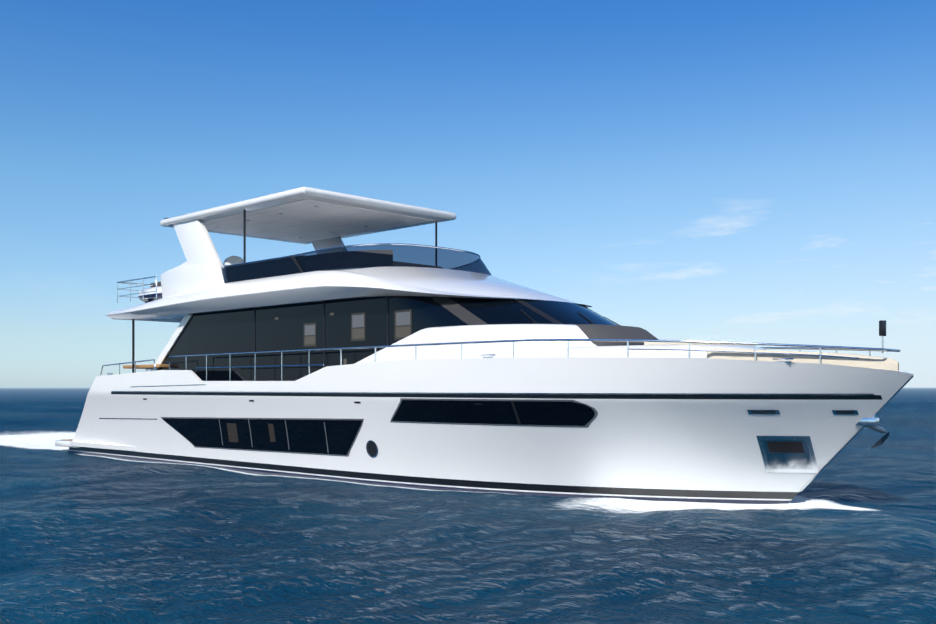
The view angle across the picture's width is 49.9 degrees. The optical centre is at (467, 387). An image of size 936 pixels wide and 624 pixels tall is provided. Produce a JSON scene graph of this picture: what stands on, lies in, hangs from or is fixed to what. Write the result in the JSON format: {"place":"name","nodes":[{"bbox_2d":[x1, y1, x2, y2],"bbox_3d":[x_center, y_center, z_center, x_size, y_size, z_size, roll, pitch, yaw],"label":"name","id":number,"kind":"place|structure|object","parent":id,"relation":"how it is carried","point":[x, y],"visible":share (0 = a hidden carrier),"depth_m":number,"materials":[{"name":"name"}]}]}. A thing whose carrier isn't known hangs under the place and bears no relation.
{"place":"outdoors","nodes":[
{"label":"outdoors","id":0,"kind":"place"},
{"bbox_2d":[0,387,935,623],"bbox_3d":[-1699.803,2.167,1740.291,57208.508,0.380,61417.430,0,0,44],"label":"sea","id":1,"kind":"structure","parent":0,"point":[847,535],"depth_m":13.71,"materials":[{"name":"liquid"}]},
{"bbox_2d":[55,187,913,503],"bbox_3d":[-2.114,-0.994,26.584,27.130,8.300,6.424,0,0,44],"label":"yacht","id":2,"kind":"object","parent":1,"relation":"on","point":[333,357],"visible":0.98,"depth_m":21.82,"materials":[{"name":"paint"}]},
{"bbox_2d":[0,0,935,386],"label":"sky","id":3,"kind":"structure","parent":0,"point":[753,171],"materials":[{"name":"blue"}]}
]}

